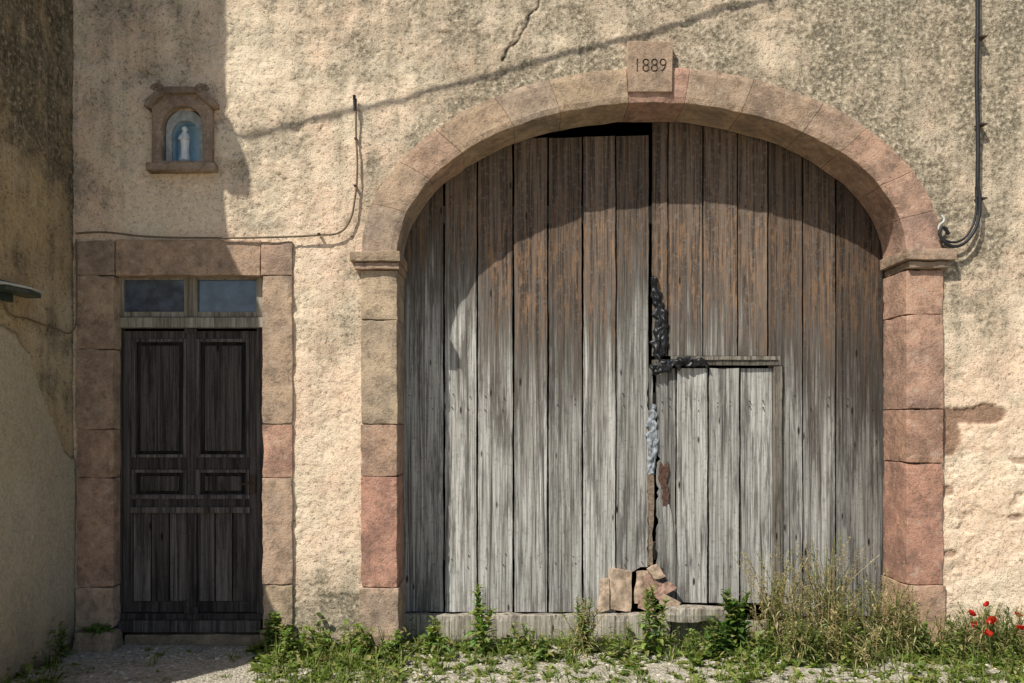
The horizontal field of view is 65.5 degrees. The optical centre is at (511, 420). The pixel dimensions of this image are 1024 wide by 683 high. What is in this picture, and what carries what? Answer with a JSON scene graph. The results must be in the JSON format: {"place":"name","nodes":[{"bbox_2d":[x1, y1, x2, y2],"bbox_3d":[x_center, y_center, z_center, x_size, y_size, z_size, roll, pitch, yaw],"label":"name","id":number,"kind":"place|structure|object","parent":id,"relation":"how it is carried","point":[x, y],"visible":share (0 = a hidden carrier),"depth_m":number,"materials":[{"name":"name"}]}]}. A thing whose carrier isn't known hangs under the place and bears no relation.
{"place":"outdoors","nodes":[
{"label":"outdoors","id":0,"kind":"place"},
{"bbox_2d":[12,639,1023,682],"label":"ground","id":1,"kind":"structure","parent":0,"point":[205,669],"depth_m":5.43,"materials":[{"name":"grey gravel"}]},
{"bbox_2d":[0,0,76,682],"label":"side wall","id":2,"kind":"structure","parent":1,"relation":"on","point":[38,486],"depth_m":5.50,"materials":[{"name":"beige paint"}]},
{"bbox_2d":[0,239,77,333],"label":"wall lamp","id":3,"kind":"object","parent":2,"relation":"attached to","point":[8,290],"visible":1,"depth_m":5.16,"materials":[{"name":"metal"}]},
{"bbox_2d":[55,621,79,656],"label":"weed plant","id":4,"kind":"object","parent":1,"relation":"on","point":[61,634],"visible":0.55,"depth_m":5.76,"materials":[{"name":"green plant"}]},
{"bbox_2d":[255,611,286,651],"bbox_3d":[-1.726,1.562,5.840,0.307,0.332,0.256,0,0,0],"label":"weed plant","id":5,"kind":"object","parent":1,"relation":"on","point":[273,630],"visible":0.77,"depth_m":5.82,"materials":[{"name":"green plant"}]},
{"bbox_2d":[279,625,308,662],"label":"weed plant","id":6,"kind":"object","parent":1,"relation":"on","point":[289,637],"visible":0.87,"depth_m":5.62,"materials":[{"name":"green plant"}]},
{"bbox_2d":[305,626,333,650],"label":"weed plant","id":7,"kind":"object","parent":1,"relation":"on","point":[326,633],"visible":0.7,"depth_m":5.83,"materials":[{"name":"green plant"}]},
{"bbox_2d":[344,623,375,653],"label":"weed plant","id":8,"kind":"object","parent":1,"relation":"on","point":[360,625],"visible":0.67,"depth_m":5.80,"materials":[{"name":"green plant"}]},
{"bbox_2d":[382,628,405,658],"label":"weed plant","id":9,"kind":"object","parent":1,"relation":"on","point":[391,645],"visible":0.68,"depth_m":5.65,"materials":[{"name":"green plant"}]},
{"bbox_2d":[419,615,453,654],"bbox_3d":[-0.539,1.585,5.781,0.292,0.298,0.244,0,0,0],"label":"weed plant","id":10,"kind":"object","parent":1,"relation":"on","point":[432,637],"visible":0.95,"depth_m":5.78,"materials":[{"name":"green plant"}]},
{"bbox_2d":[465,584,500,656],"bbox_3d":[-0.228,1.467,5.846,0.264,0.521,0.285,0,0,-41],"label":"weed plant","id":11,"kind":"object","parent":1,"relation":"on","point":[482,628],"visible":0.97,"depth_m":5.83,"materials":[{"name":"green plant"}]},
{"bbox_2d":[0,612,1023,682],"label":"ground weeds","id":12,"kind":"object","parent":1,"relation":"on","point":[337,661],"visible":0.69,"depth_m":5.49,"materials":[{"name":"green plant"}]},
{"bbox_2d":[508,622,531,651],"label":"weed plant","id":13,"kind":"object","parent":1,"relation":"on","point":[520,638],"visible":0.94,"depth_m":5.85,"materials":[{"name":"green plant"}]},
{"bbox_2d":[533,632,557,662],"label":"weed plant","id":14,"kind":"object","parent":1,"relation":"on","point":[542,649],"visible":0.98,"depth_m":5.60,"materials":[{"name":"green plant"}]},
{"bbox_2d":[72,0,1023,652],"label":"stone farmhouse","id":15,"kind":"object","parent":1,"relation":"on","point":[614,308],"visible":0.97,"depth_m":6.02,"materials":[{"name":"paint"}]},
{"bbox_2d":[79,622,113,635],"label":"fern tuft","id":16,"kind":"object","parent":15,"relation":"on","point":[97,629],"visible":1,"depth_m":5.90,"materials":[{"name":"green plant"}]},
{"bbox_2d":[144,83,219,173],"bbox_3d":[-2.455,-2.170,5.996,0.530,0.639,0.268,0,0,0],"label":"statue niche","id":17,"kind":"object","parent":15,"relation":"attached to","point":[182,141],"visible":0.99,"depth_m":5.92,"materials":[{"name":"stone"}]},
{"bbox_2d":[113,277,264,631],"bbox_3d":[-2.445,0.254,6.071,1.169,2.705,0.117,0,0,0],"label":"entrance door","id":18,"kind":"structure","parent":15,"relation":"in","point":[191,422],"depth_m":6.07,"materials":[{"name":"brown wood"}]},
{"bbox_2d":[75,95,357,238],"bbox_3d":[-2.199,-1.885,5.943,2.105,1.071,0.054,0,0,0],"label":"telephone wire","id":19,"kind":"object","parent":15,"relation":"attached to","point":[354,185],"visible":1,"depth_m":5.93,"materials":[{"name":"rubber"}]},
{"bbox_2d":[402,122,887,639],"bbox_3d":[1.060,-0.331,6.281,3.919,4.176,0.328,0,0,0],"label":"barn door","id":20,"kind":"structure","parent":15,"relation":"in","point":[841,401],"depth_m":6.34,"materials":[{"name":"grey wood"}]},
{"bbox_2d":[937,0,986,247],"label":"power cable","id":21,"kind":"object","parent":15,"relation":"attached to","point":[978,199],"visible":1,"depth_m":5.91,"materials":[{"name":"rubber"}]},
{"bbox_2d":[569,595,599,652],"bbox_3d":[0.531,1.497,5.815,0.268,0.431,0.252,0,0,0],"label":"weed plant","id":22,"kind":"object","parent":1,"relation":"on","point":[584,645],"visible":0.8,"depth_m":5.82,"materials":[{"name":"green plant"}]},
{"bbox_2d":[560,600,610,656],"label":"dry grass","id":23,"kind":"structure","parent":1,"relation":"on","point":[579,637],"depth_m":5.82,"materials":[{"name":"green plant"}]},
{"bbox_2d":[608,631,631,660],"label":"weed plant","id":24,"kind":"object","parent":1,"relation":"on","point":[619,653],"visible":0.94,"depth_m":5.66,"materials":[{"name":"green plant"}]},
{"bbox_2d":[631,582,673,655],"bbox_3d":[1.025,1.435,5.765,0.318,0.550,0.324,0,0,18],"label":"weed plant","id":25,"kind":"object","parent":1,"relation":"on","point":[657,639],"visible":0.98,"depth_m":5.73,"materials":[{"name":"green plant"}]},
{"bbox_2d":[680,628,700,652],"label":"weed plant","id":26,"kind":"object","parent":1,"relation":"on","point":[692,640],"visible":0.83,"depth_m":5.77,"materials":[{"name":"green plant"}]},
{"bbox_2d":[700,615,734,655],"bbox_3d":[1.490,1.570,5.707,0.321,0.321,0.221,0,0,0],"label":"weed plant","id":27,"kind":"object","parent":1,"relation":"on","point":[719,640],"visible":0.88,"depth_m":5.71,"materials":[{"name":"green plant"}]},
{"bbox_2d":[720,588,755,652],"bbox_3d":[1.646,1.487,5.856,0.294,0.480,0.320,0,0,-38],"label":"weed plant","id":28,"kind":"object","parent":1,"relation":"on","point":[736,631],"visible":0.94,"depth_m":5.82,"materials":[{"name":"green plant"}]},
{"bbox_2d":[750,626,778,659],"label":"weed plant","id":29,"kind":"object","parent":1,"relation":"on","point":[760,635],"visible":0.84,"depth_m":5.66,"materials":[{"name":"green plant"}]},
{"bbox_2d":[733,547,829,654],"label":"dry grass","id":30,"kind":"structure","parent":1,"relation":"on","point":[770,618],"depth_m":5.83,"materials":[{"name":"green plant"}]},
{"bbox_2d":[773,575,826,654],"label":"dry grass","id":31,"kind":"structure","parent":1,"relation":"on","point":[794,609],"depth_m":5.71,"materials":[{"name":"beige plant"}]},
{"bbox_2d":[771,611,850,664],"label":"dry grass","id":32,"kind":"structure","parent":1,"relation":"on","point":[799,650],"depth_m":5.57,"materials":[{"name":"green dry plant grass"}]},
{"bbox_2d":[805,621,825,658],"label":"weed plant","id":33,"kind":"object","parent":1,"relation":"on","point":[819,627],"visible":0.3,"depth_m":5.66,"materials":[{"name":"green plant"}]},
{"bbox_2d":[774,537,878,656],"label":"dry grass","id":34,"kind":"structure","parent":1,"relation":"on","point":[824,602],"depth_m":5.77,"materials":[{"name":"green plant"}]},
{"bbox_2d":[822,578,872,662],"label":"dry grass","id":35,"kind":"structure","parent":1,"relation":"on","point":[849,612],"depth_m":5.68,"materials":[{"name":"green plant"}]},
{"bbox_2d":[839,622,862,659],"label":"weed plant","id":36,"kind":"object","parent":1,"relation":"on","point":[856,630],"visible":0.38,"depth_m":5.62,"materials":[{"name":"green plant"}]},
{"bbox_2d":[827,622,899,669],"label":"dry grass","id":37,"kind":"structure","parent":1,"relation":"on","point":[874,645],"depth_m":5.55,"materials":[{"name":"green dry plant grass"}]},
{"bbox_2d":[842,567,921,658],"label":"dry grass","id":38,"kind":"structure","parent":1,"relation":"on","point":[873,618],"depth_m":5.79,"materials":[{"name":"green plant"}]},
{"bbox_2d":[872,582,936,661],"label":"dry grass","id":39,"kind":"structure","parent":1,"relation":"on","point":[905,632],"depth_m":5.71,"materials":[{"name":"green plant"}]},
{"bbox_2d":[902,621,932,660],"bbox_3d":[2.936,1.584,5.736,0.243,0.296,0.217,0,0,-35],"label":"weed plant","id":40,"kind":"object","parent":1,"relation":"on","point":[925,625],"visible":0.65,"depth_m":5.69,"materials":[{"name":"green plant"}]},
{"bbox_2d":[910,610,1006,659],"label":"dry grass","id":41,"kind":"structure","parent":1,"relation":"on","point":[954,641],"depth_m":5.66,"materials":[{"name":"green plant"}]},
{"bbox_2d":[968,609,975,637],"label":"poppy","id":42,"kind":"object","parent":1,"relation":"on","point":[971,612],"visible":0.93,"depth_m":5.76,"materials":[{"name":"red plant"}]},
{"bbox_2d":[983,601,990,625],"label":"poppy","id":43,"kind":"object","parent":1,"relation":"on","point":[986,604],"visible":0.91,"depth_m":5.72,"materials":[{"name":"red plant"}]},
{"bbox_2d":[984,629,992,658],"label":"poppy","id":44,"kind":"object","parent":1,"relation":"on","point":[988,633],"visible":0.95,"depth_m":5.51,"materials":[{"name":"red plant"}]},
{"bbox_2d":[955,601,1023,649],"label":"dry grass","id":45,"kind":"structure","parent":1,"relation":"on","point":[978,619],"depth_m":5.84,"materials":[{"name":"green plant"}]},
{"bbox_2d":[985,616,996,655],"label":"poppy","id":46,"kind":"object","parent":1,"relation":"on","point":[993,620],"visible":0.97,"depth_m":5.57,"materials":[{"name":"red plant"}]},
{"bbox_2d":[965,604,1023,665],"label":"red poppies","id":47,"kind":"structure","parent":1,"relation":"on","point":[1016,633],"depth_m":5.61,"materials":[{"name":"green plant"}]},
{"bbox_2d":[1016,625,1023,637],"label":"poppy","id":48,"kind":"object","parent":1,"relation":"on","point":[1021,627],"visible":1,"depth_m":5.52,"materials":[{"name":"red plant"}]}
]}

